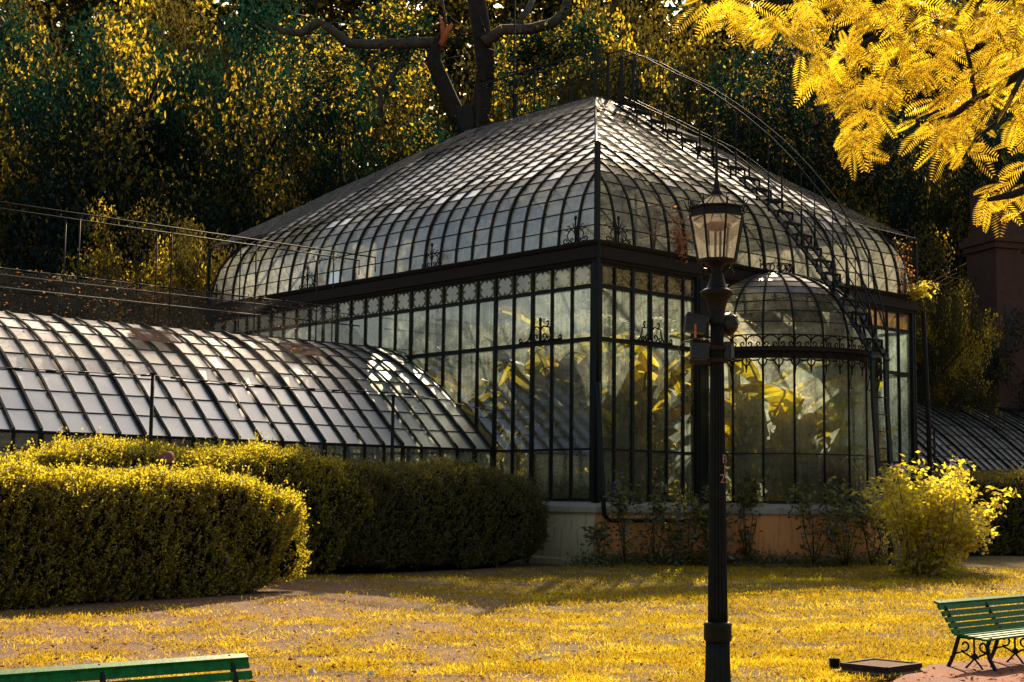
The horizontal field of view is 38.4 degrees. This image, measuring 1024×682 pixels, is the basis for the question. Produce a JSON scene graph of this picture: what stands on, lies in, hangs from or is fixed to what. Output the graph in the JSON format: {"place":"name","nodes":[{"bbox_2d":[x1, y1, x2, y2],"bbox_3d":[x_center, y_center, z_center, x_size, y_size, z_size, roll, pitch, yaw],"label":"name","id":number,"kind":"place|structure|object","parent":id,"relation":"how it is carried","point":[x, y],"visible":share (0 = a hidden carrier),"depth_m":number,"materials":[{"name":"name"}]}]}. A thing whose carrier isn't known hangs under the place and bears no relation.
{"place":"outdoors","nodes":[
{"label":"outdoors","id":0,"kind":"place"},
{"bbox_2d":[0,556,1023,681],"bbox_3d":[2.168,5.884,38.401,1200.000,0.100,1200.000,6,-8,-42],"label":"lawn","id":1,"kind":"structure","parent":0,"point":[1001,562],"depth_m":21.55,"materials":[{"name":"plant"}]},
{"bbox_2d":[0,245,113,457],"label":"tree","id":2,"kind":"object","parent":1,"relation":"on","point":[41,307],"visible":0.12,"depth_m":64.52,"materials":[{"name":"green plant"}]},
{"bbox_2d":[0,0,143,311],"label":"tree","id":3,"kind":"object","parent":1,"relation":"on","point":[16,39],"visible":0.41,"depth_m":69.88,"materials":[{"name":"green plant"}]},
{"bbox_2d":[0,0,192,456],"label":"tree","id":4,"kind":"object","parent":1,"relation":"on","point":[35,3],"visible":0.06,"depth_m":88.05,"materials":[{"name":"green plant"}]},
{"bbox_2d":[0,653,254,681],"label":"park bench","id":5,"kind":"object","parent":1,"relation":"on","point":[104,672],"visible":1,"depth_m":8.86,"materials":[{"name":"green paint"}]},
{"bbox_2d":[53,196,206,329],"bbox_3d":[-14.170,0.846,56.900,7.253,13.494,7.646,6,-8,-42],"label":"tree","id":6,"kind":"object","parent":1,"relation":"on","point":[138,317],"visible":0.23,"depth_m":56.17,"materials":[{"name":"green plant"}]},
{"bbox_2d":[0,0,271,325],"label":"tree","id":7,"kind":"object","parent":1,"relation":"on","point":[114,73],"visible":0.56,"depth_m":70.59,"materials":[{"name":"green plant"}]},
{"bbox_2d":[0,444,318,610],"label":"hedge","id":8,"kind":"object","parent":1,"relation":"on","point":[68,536],"visible":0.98,"depth_m":24.06,"materials":[{"name":"green plant"}]},
{"bbox_2d":[13,0,363,340],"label":"tree","id":9,"kind":"object","parent":1,"relation":"on","point":[177,27],"visible":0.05,"depth_m":92.63,"materials":[{"name":"green plant"}]},
{"bbox_2d":[0,424,380,575],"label":"hedge","id":10,"kind":"object","parent":1,"relation":"on","point":[305,468],"visible":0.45,"depth_m":31.66,"materials":[{"name":"green plant"}]},
{"bbox_2d":[128,217,274,335],"bbox_3d":[-11.783,1.427,55.759,5.723,12.152,5.383,2,-6,-14],"label":"tree","id":11,"kind":"object","parent":1,"relation":"on","point":[196,301],"visible":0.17,"depth_m":55.74,"materials":[{"name":"green plant"}]},
{"bbox_2d":[74,0,394,344],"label":"tree","id":12,"kind":"object","parent":1,"relation":"on","point":[237,213],"visible":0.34,"depth_m":76.69,"materials":[{"name":"green plant"}]},
{"bbox_2d":[0,201,496,469],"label":"glasshouse wing","id":13,"kind":"structure","parent":1,"relation":"on","point":[37,406],"depth_m":38.17,"materials":[{"name":"clear glass"}]},
{"bbox_2d":[0,267,491,410],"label":"shade net","id":14,"kind":"object","parent":13,"relation":"attached to","point":[51,296],"visible":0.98,"depth_m":40.25,"materials":[{"name":"fabric"}]},
{"bbox_2d":[198,22,464,457],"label":"tree","id":15,"kind":"object","parent":1,"relation":"on","point":[402,114],"visible":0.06,"depth_m":93.61,"materials":[{"name":"green plant"}]},
{"bbox_2d":[198,71,467,458],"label":"tree","id":16,"kind":"object","parent":1,"relation":"on","point":[309,192],"visible":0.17,"depth_m":79.01,"materials":[{"name":"green plant"}]},
{"bbox_2d":[313,449,554,572],"bbox_3d":[-2.302,4.151,35.723,3.052,3.154,9.454,-4,-8,40],"label":"hedge","id":17,"kind":"object","parent":1,"relation":"on","point":[439,514],"visible":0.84,"depth_m":34.88,"materials":[{"name":"green plant"}]},
{"bbox_2d":[253,0,619,469],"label":"old forked tree","id":18,"kind":"object","parent":1,"relation":"on","point":[461,118],"visible":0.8,"depth_m":63.95,"materials":[{"name":"green plant"}]},
{"bbox_2d":[304,55,626,461],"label":"tree","id":19,"kind":"object","parent":1,"relation":"on","point":[450,243],"visible":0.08,"depth_m":89.69,"materials":[{"name":"green plant"}]},
{"bbox_2d":[0,0,1023,498],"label":"wood","id":20,"kind":"object","parent":1,"relation":"on","point":[456,10],"visible":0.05,"depth_m":123.30,"materials":[{"name":"green plant"}]},
{"bbox_2d":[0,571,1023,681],"bbox_3d":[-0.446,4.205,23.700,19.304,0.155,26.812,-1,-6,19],"label":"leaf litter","id":21,"kind":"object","parent":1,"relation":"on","point":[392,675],"visible":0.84,"depth_m":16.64,"materials":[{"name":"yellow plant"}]},
{"bbox_2d":[201,0,931,565],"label":"glasshouse","id":22,"kind":"structure","parent":1,"relation":"on","point":[793,330],"depth_m":42.76,"materials":[{"name":"metal"}]},
{"bbox_2d":[348,297,367,458],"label":"window","id":23,"kind":"structure","parent":22,"relation":"in","point":[359,305],"depth_m":46.92,"materials":[{"name":"clear glass"}]},
{"bbox_2d":[362,295,382,460],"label":"window","id":24,"kind":"structure","parent":22,"relation":"in","point":[374,303],"depth_m":46.31,"materials":[{"name":"clear glass"}]},
{"bbox_2d":[377,292,397,461],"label":"window","id":25,"kind":"structure","parent":22,"relation":"in","point":[389,301],"depth_m":45.72,"materials":[{"name":"clear glass"}]},
{"bbox_2d":[394,290,413,462],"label":"window","id":26,"kind":"structure","parent":22,"relation":"in","point":[404,298],"depth_m":45.11,"materials":[{"name":"clear glass"}]},
{"bbox_2d":[408,287,429,464],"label":"window","id":27,"kind":"structure","parent":22,"relation":"in","point":[420,296],"depth_m":44.54,"materials":[{"name":"clear glass"}]},
{"bbox_2d":[425,285,445,456],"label":"window","id":28,"kind":"structure","parent":22,"relation":"in","point":[436,300],"depth_m":43.89,"materials":[{"name":"clear glass"}]},
{"bbox_2d":[442,282,462,460],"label":"window","id":29,"kind":"structure","parent":22,"relation":"in","point":[453,292],"depth_m":43.32,"materials":[{"name":"clear glass"}]},
{"bbox_2d":[459,280,479,461],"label":"window","id":30,"kind":"structure","parent":22,"relation":"in","point":[470,289],"depth_m":42.71,"materials":[{"name":"clear glass"}]},
{"bbox_2d":[428,339,546,468],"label":"banana plant","id":31,"kind":"object","parent":22,"relation":"on","point":[484,382],"visible":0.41,"depth_m":44.91,"materials":[{"name":"green plant"}]},
{"bbox_2d":[477,277,498,468],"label":"window","id":32,"kind":"structure","parent":22,"relation":"in","point":[487,286],"depth_m":42.11,"materials":[{"name":"clear glass"}]},
{"bbox_2d":[495,274,515,474],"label":"window","id":33,"kind":"structure","parent":22,"relation":"in","point":[505,284],"depth_m":41.47,"materials":[{"name":"clear glass"}]},
{"bbox_2d":[463,377,565,473],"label":"banana plant","id":34,"kind":"object","parent":22,"relation":"on","point":[503,395],"visible":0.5,"depth_m":42.98,"materials":[{"name":"green plant"}]},
{"bbox_2d":[512,271,535,485],"bbox_3d":[0.314,1.241,41.008,0.105,6.360,0.829,6,-8,-42],"label":"window","id":35,"kind":"structure","parent":22,"relation":"in","point":[524,282],"depth_m":40.90,"materials":[{"name":"clear glass"}]},
{"bbox_2d":[514,383,548,475],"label":"foliage plant","id":36,"kind":"object","parent":22,"relation":"on","point":[539,443],"visible":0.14,"depth_m":42.16,"materials":[{"name":"green plant"}]},
{"bbox_2d":[531,268,554,499],"bbox_3d":[0.832,1.187,40.442,0.105,6.360,0.810,6,-8,-42],"label":"window","id":37,"kind":"structure","parent":22,"relation":"in","point":[543,279],"depth_m":40.30,"materials":[{"name":"clear glass"}]},
{"bbox_2d":[523,380,588,500],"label":"foliage plant","id":38,"kind":"object","parent":22,"relation":"on","point":[559,434],"visible":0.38,"depth_m":40.82,"materials":[{"name":"green plant"}]},
{"bbox_2d":[209,96,914,248],"bbox_3d":[1.245,-5.644,52.025,15.314,4.599,20.014,6,-8,-42],"label":"roof shade net","id":39,"kind":"object","parent":22,"relation":"on","point":[294,216],"visible":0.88,"depth_m":51.91,"materials":[{"name":"fabric"}]},
{"bbox_2d":[550,265,574,500],"bbox_3d":[1.356,1.133,39.868,0.105,6.360,0.810,6,-8,-42],"label":"window","id":40,"kind":"structure","parent":22,"relation":"in","point":[563,276],"depth_m":39.81,"materials":[{"name":"clear glass"}]},
{"bbox_2d":[490,288,635,407],"bbox_3d":[1.622,2.175,46.104,5.066,7.914,5.309,2,-6,-11],"label":"palm","id":41,"kind":"object","parent":22,"relation":"on","point":[582,318],"visible":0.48,"depth_m":46.31,"materials":[{"name":"plant"}]},
{"bbox_2d":[498,335,628,478],"bbox_3d":[1.227,2.680,41.891,4.438,6.012,3.075,-5,-8,41],"label":"banana plant","id":42,"kind":"object","parent":22,"relation":"on","point":[522,393],"visible":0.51,"depth_m":41.62,"materials":[{"name":"green plant"}]},
{"bbox_2d":[489,306,672,464],"bbox_3d":[1.956,2.449,44.097,5.102,6.962,4.296,7,-8,-44],"label":"banana plant","id":43,"kind":"object","parent":22,"relation":"on","point":[583,359],"visible":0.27,"depth_m":43.96,"materials":[{"name":"green plant"}]},
{"bbox_2d":[571,262,591,500],"bbox_3d":[1.887,1.077,39.288,0.105,6.360,0.829,6,-8,-42],"label":"window","id":44,"kind":"structure","parent":22,"relation":"in","point":[582,273],"depth_m":39.22,"materials":[{"name":"clear glass"}]},
{"bbox_2d":[554,374,628,501],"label":"foliage plant","id":45,"kind":"object","parent":22,"relation":"on","point":[582,425],"visible":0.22,"depth_m":40.00,"materials":[{"name":"green plant"}]},
{"bbox_2d":[541,351,668,497],"bbox_3d":[2.860,2.888,41.243,4.139,5.493,2.633,6,-8,-42],"label":"banana plant","id":46,"kind":"object","parent":22,"relation":"on","point":[623,386],"visible":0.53,"depth_m":40.46,"materials":[{"name":"green plant"}]},
{"bbox_2d":[600,262,614,500],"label":"window","id":47,"kind":"structure","parent":22,"relation":"in","point":[607,268],"depth_m":39.31,"materials":[{"name":"clear glass"}]},
{"bbox_2d":[611,264,632,501],"bbox_3d":[2.982,1.123,39.596,0.736,6.360,0.105,6,-8,-42],"label":"window","id":48,"kind":"structure","parent":22,"relation":"in","point":[622,274],"depth_m":39.52,"materials":[{"name":"clear glass"}]},
{"bbox_2d":[547,342,709,427],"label":"banana plant","id":49,"kind":"object","parent":22,"relation":"on","point":[676,410],"visible":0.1,"depth_m":44.21,"materials":[{"name":"green plant"}]},
{"bbox_2d":[616,442,660,498],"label":"foliage plant","id":50,"kind":"object","parent":22,"relation":"on","point":[637,481],"visible":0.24,"depth_m":40.49,"materials":[{"name":"green plant"}]},
{"bbox_2d":[629,267,649,501],"bbox_3d":[3.496,1.179,40.060,0.755,6.360,0.105,6,-8,-42],"label":"window","id":51,"kind":"structure","parent":22,"relation":"in","point":[639,277],"depth_m":39.92,"materials":[{"name":"clear glass"}]},
{"bbox_2d":[604,428,680,501],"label":"banana plant","id":52,"kind":"object","parent":22,"relation":"on","point":[657,437],"visible":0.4,"depth_m":41.07,"materials":[{"name":"green plant"}]},
{"bbox_2d":[564,337,745,497],"bbox_3d":[3.338,2.817,42.367,5.302,5.901,4.706,4,-7,-31],"label":"banana plant","id":53,"kind":"object","parent":22,"relation":"on","point":[639,421],"visible":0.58,"depth_m":41.21,"materials":[{"name":"yellow plant"}]},
{"bbox_2d":[647,270,666,501],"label":"window","id":54,"kind":"structure","parent":22,"relation":"in","point":[656,279],"depth_m":40.39,"materials":[{"name":"clear glass"}]},
{"bbox_2d":[646,408,679,498],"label":"foliage plant","id":55,"kind":"object","parent":22,"relation":"on","point":[658,459],"visible":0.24,"depth_m":41.90,"materials":[{"name":"green plant"}]},
{"bbox_2d":[664,273,682,501],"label":"window","id":56,"kind":"structure","parent":22,"relation":"in","point":[673,282],"depth_m":40.92,"materials":[{"name":"clear glass"}]},
{"bbox_2d":[681,276,693,498],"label":"window","id":57,"kind":"structure","parent":22,"relation":"in","point":[687,282],"depth_m":41.25,"materials":[{"name":"clear glass"}]},
{"bbox_2d":[732,358,762,502],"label":"bay window","id":58,"kind":"structure","parent":22,"relation":"in","point":[742,382],"depth_m":41.14,"materials":[{"name":"clear glass"}]},
{"bbox_2d":[725,393,773,503],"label":"foliage plant","id":59,"kind":"object","parent":22,"relation":"on","point":[744,445],"visible":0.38,"depth_m":41.97,"materials":[{"name":"green plant"}]},
{"bbox_2d":[680,331,828,477],"bbox_3d":[7.075,2.866,44.427,3.906,6.325,4.638,3,-7,-21],"label":"banana plant","id":60,"kind":"object","parent":22,"relation":"on","point":[771,369],"visible":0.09,"depth_m":44.47,"materials":[{"name":"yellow plant"}]},
{"bbox_2d":[605,49,904,564],"bbox_3d":[7.038,-1.798,45.196,0.910,16.749,11.048,6,-8,-42],"label":"roof stairway","id":61,"kind":"object","parent":22,"relation":"attached to","point":[866,318],"visible":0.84,"depth_m":43.36,"materials":[{"name":"paint"}]},
{"bbox_2d":[669,331,864,503],"bbox_3d":[7.246,2.901,42.998,5.871,5.964,4.176,1,-6,-1],"label":"banana plant","id":62,"kind":"object","parent":22,"relation":"on","point":[812,391],"visible":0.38,"depth_m":42.01,"materials":[{"name":"yellow plant"}]},
{"bbox_2d":[762,358,794,502],"bbox_3d":[7.408,2.444,40.855,0.899,4.110,0.086,0,-6,8],"label":"bay window","id":63,"kind":"structure","parent":22,"relation":"in","point":[774,427],"depth_m":40.84,"materials":[{"name":"clear glass"}]},
{"bbox_2d":[755,385,830,503],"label":"foliage plant","id":64,"kind":"object","parent":22,"relation":"on","point":[783,484],"visible":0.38,"depth_m":41.38,"materials":[{"name":"green plant"}]},
{"bbox_2d":[793,358,824,503],"bbox_3d":[8.264,2.456,40.869,0.901,4.110,0.084,2,-6,-9],"label":"bay window","id":65,"kind":"structure","parent":22,"relation":"in","point":[802,431],"depth_m":40.84,"materials":[{"name":"clear glass"}]},
{"bbox_2d":[822,359,848,503],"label":"bay window","id":66,"kind":"structure","parent":22,"relation":"in","point":[835,410],"depth_m":41.14,"materials":[{"name":"clear glass"}]},
{"bbox_2d":[847,360,867,503],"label":"bay window","id":67,"kind":"structure","parent":22,"relation":"in","point":[861,385],"depth_m":41.57,"materials":[{"name":"clear glass"}]},
{"bbox_2d":[865,362,875,502],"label":"bay window","id":68,"kind":"structure","parent":22,"relation":"in","point":[868,412],"depth_m":42.02,"materials":[{"name":"clear glass"}]},
{"bbox_2d":[869,330,909,481],"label":"window","id":69,"kind":"structure","parent":22,"relation":"in","point":[893,351],"depth_m":49.46,"materials":[{"name":"clear glass"}]},
{"bbox_2d":[896,311,911,479],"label":"window","id":70,"kind":"structure","parent":22,"relation":"in","point":[902,317],"depth_m":48.61,"materials":[{"name":"clear glass"}]},
{"bbox_2d":[435,0,709,469],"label":"tree","id":71,"kind":"object","parent":1,"relation":"on","point":[547,240],"visible":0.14,"depth_m":84.95,"materials":[{"name":"green plant"}]},
{"bbox_2d":[579,519,616,566],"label":"weed plant","id":72,"kind":"object","parent":1,"relation":"on","point":[601,533],"visible":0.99,"depth_m":37.53,"materials":[{"name":"green plant"}]},
{"bbox_2d":[600,462,642,564],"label":"weed plant","id":73,"kind":"object","parent":1,"relation":"on","point":[617,497],"visible":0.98,"depth_m":37.76,"materials":[{"name":"green plant"}]},
{"bbox_2d":[490,0,775,457],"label":"tree","id":74,"kind":"object","parent":1,"relation":"on","point":[648,49],"visible":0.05,"depth_m":98.05,"materials":[{"name":"green plant"}]},
{"bbox_2d":[629,475,690,564],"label":"weed plant","id":75,"kind":"object","parent":1,"relation":"on","point":[660,509],"visible":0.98,"depth_m":38.33,"materials":[{"name":"green plant"}]},
{"bbox_2d":[654,524,693,566],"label":"weed plant","id":76,"kind":"object","parent":1,"relation":"on","point":[674,538],"visible":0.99,"depth_m":38.37,"materials":[{"name":"green plant"}]},
{"bbox_2d":[663,481,708,564],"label":"weed plant","id":77,"kind":"object","parent":1,"relation":"on","point":[694,517],"visible":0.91,"depth_m":39.00,"materials":[{"name":"green plant"}]},
{"bbox_2d":[581,51,790,496],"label":"tree","id":78,"kind":"object","parent":1,"relation":"on","point":[670,198],"visible":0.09,"depth_m":88.12,"materials":[{"name":"green plant"}]},
{"bbox_2d":[682,112,750,681],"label":"street lamp","id":79,"kind":"object","parent":1,"relation":"on","point":[716,294],"visible":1,"depth_m":13.57,"materials":[{"name":"metal"}]},
{"bbox_2d":[678,337,711,365],"bbox_3d":[1.731,0.137,13.685,0.382,0.360,0.150,1,-6,0],"label":"junction box","id":80,"kind":"object","parent":79,"relation":"attached to","point":[699,353],"visible":1,"depth_m":13.63,"materials":[{"name":"black plastic"}]},
{"bbox_2d":[558,542,901,566],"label":"undergrowth","id":81,"kind":"object","parent":1,"relation":"on","point":[616,559],"visible":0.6,"depth_m":39.75,"materials":[{"name":"green plant"}]},
{"bbox_2d":[726,464,773,562],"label":"weed plant","id":82,"kind":"object","parent":1,"relation":"on","point":[745,499],"visible":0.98,"depth_m":40.45,"materials":[{"name":"green plant"}]},
{"bbox_2d":[609,19,928,499],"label":"tree","id":83,"kind":"object","parent":1,"relation":"on","point":[708,74],"visible":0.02,"depth_m":89.95,"materials":[{"name":"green plant"}]},
{"bbox_2d":[787,481,843,565],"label":"weed plant","id":84,"kind":"object","parent":1,"relation":"on","point":[807,505],"visible":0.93,"depth_m":39.46,"materials":[{"name":"green plant"}]},
{"bbox_2d":[678,1,953,385],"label":"blossoming tree","id":85,"kind":"object","parent":1,"relation":"on","point":[773,117],"visible":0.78,"depth_m":80.08,"materials":[{"name":"green plant"}]},
{"bbox_2d":[683,29,954,486],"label":"tree","id":86,"kind":"object","parent":1,"relation":"on","point":[788,181],"visible":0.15,"depth_m":83.29,"materials":[{"name":"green plant"}]},
{"bbox_2d":[814,509,859,565],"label":"weed plant","id":87,"kind":"object","parent":1,"relation":"on","point":[832,530],"visible":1,"depth_m":39.08,"materials":[{"name":"green plant"}]},
{"bbox_2d":[652,310,1023,502],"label":"glasshouse wing","id":88,"kind":"structure","parent":1,"relation":"on","point":[975,452],"depth_m":61.82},
{"bbox_2d":[753,204,929,394],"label":"tree","id":89,"kind":"object","parent":1,"relation":"on","point":[864,270],"visible":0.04,"depth_m":76.12,"materials":[{"name":"green plant"}]},
{"bbox_2d":[812,475,875,564],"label":"weed plant","id":90,"kind":"object","parent":1,"relation":"on","point":[847,513],"visible":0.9,"depth_m":39.55,"materials":[{"name":"green plant"}]},
{"bbox_2d":[846,502,900,565],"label":"weed plant","id":91,"kind":"object","parent":1,"relation":"on","point":[866,533],"visible":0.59,"depth_m":39.85,"materials":[{"name":"green plant"}]},
{"bbox_2d":[845,469,916,566],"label":"weed plant","id":92,"kind":"object","parent":1,"relation":"on","point":[870,512],"visible":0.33,"depth_m":39.75,"materials":[{"name":"green plant"}]},
{"bbox_2d":[834,658,928,675],"bbox_3d":[3.689,3.265,14.733,0.800,0.082,0.700,6,-8,-42],"label":"access cover","id":93,"kind":"object","parent":1,"relation":"on","point":[884,667],"visible":1,"depth_m":14.60,"materials":[{"name":"metal"}]},
{"bbox_2d":[771,83,1022,456],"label":"tree","id":94,"kind":"object","parent":1,"relation":"on","point":[987,111],"visible":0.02,"depth_m":93.86,"materials":[{"name":"yellow plant"}]},
{"bbox_2d":[808,98,1023,449],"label":"tree","id":95,"kind":"object","parent":1,"relation":"on","point":[901,213],"visible":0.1,"depth_m":81.42,"materials":[{"name":"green plant"}]},
{"bbox_2d":[853,222,991,481],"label":"tree","id":96,"kind":"object","parent":1,"relation":"on","point":[904,392],"visible":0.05,"depth_m":69.45,"materials":[{"name":"green plant"}]},
{"bbox_2d":[852,450,1020,576],"bbox_3d":[10.123,4.389,35.930,4.105,3.400,4.048,-2,-7,27],"label":"sunny shrub","id":97,"kind":"object","parent":1,"relation":"on","point":[934,515],"visible":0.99,"depth_m":35.09,"materials":[{"name":"yellow plant"}]},
{"bbox_2d":[879,275,1008,478],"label":"tree","id":98,"kind":"object","parent":1,"relation":"on","point":[941,379],"visible":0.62,"depth_m":65.04,"materials":[{"name":"green plant"}]},
{"bbox_2d":[901,142,1014,454],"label":"tree","id":99,"kind":"object","parent":1,"relation":"on","point":[963,212],"visible":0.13,"depth_m":79.45,"materials":[{"name":"green plant"}]},
{"bbox_2d":[913,103,1023,294],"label":"tree","id":100,"kind":"object","parent":1,"relation":"on","point":[997,139],"visible":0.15,"depth_m":80.13,"materials":[{"name":"yellow plant"}]},
{"bbox_2d":[920,463,1023,555],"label":"hedge","id":101,"kind":"object","parent":1,"relation":"on","point":[1008,540],"visible":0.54,"depth_m":49.10,"materials":[{"name":"green plant"}]},
{"bbox_2d":[940,277,1023,467],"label":"tree","id":102,"kind":"object","parent":1,"relation":"on","point":[1003,362],"visible":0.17,"depth_m":71.23,"materials":[{"name":"green plant"}]},
{"bbox_2d":[959,182,1023,472],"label":"brick tower","id":103,"kind":"structure","parent":1,"relation":"on","point":[995,264],"depth_m":72.28,"materials":[{"name":"brown brick"}]},
{"bbox_2d":[671,0,1023,254],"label":"overhanging tree","id":104,"kind":"object","parent":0,"point":[1013,76],"visible":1,"depth_m":14.45,"materials":[{"name":"yellow plant"}]},
{"bbox_2d":[892,656,1023,681],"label":"path","id":105,"kind":"structure","parent":0,"point":[942,672],"depth_m":14.59,"materials":[{"name":"soil"}]},
{"bbox_2d":[933,594,1023,670],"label":"park bench","id":106,"kind":"object","parent":105,"relation":"on","point":[996,632],"visible":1,"depth_m":15.48,"materials":[{"name":"green paint"}]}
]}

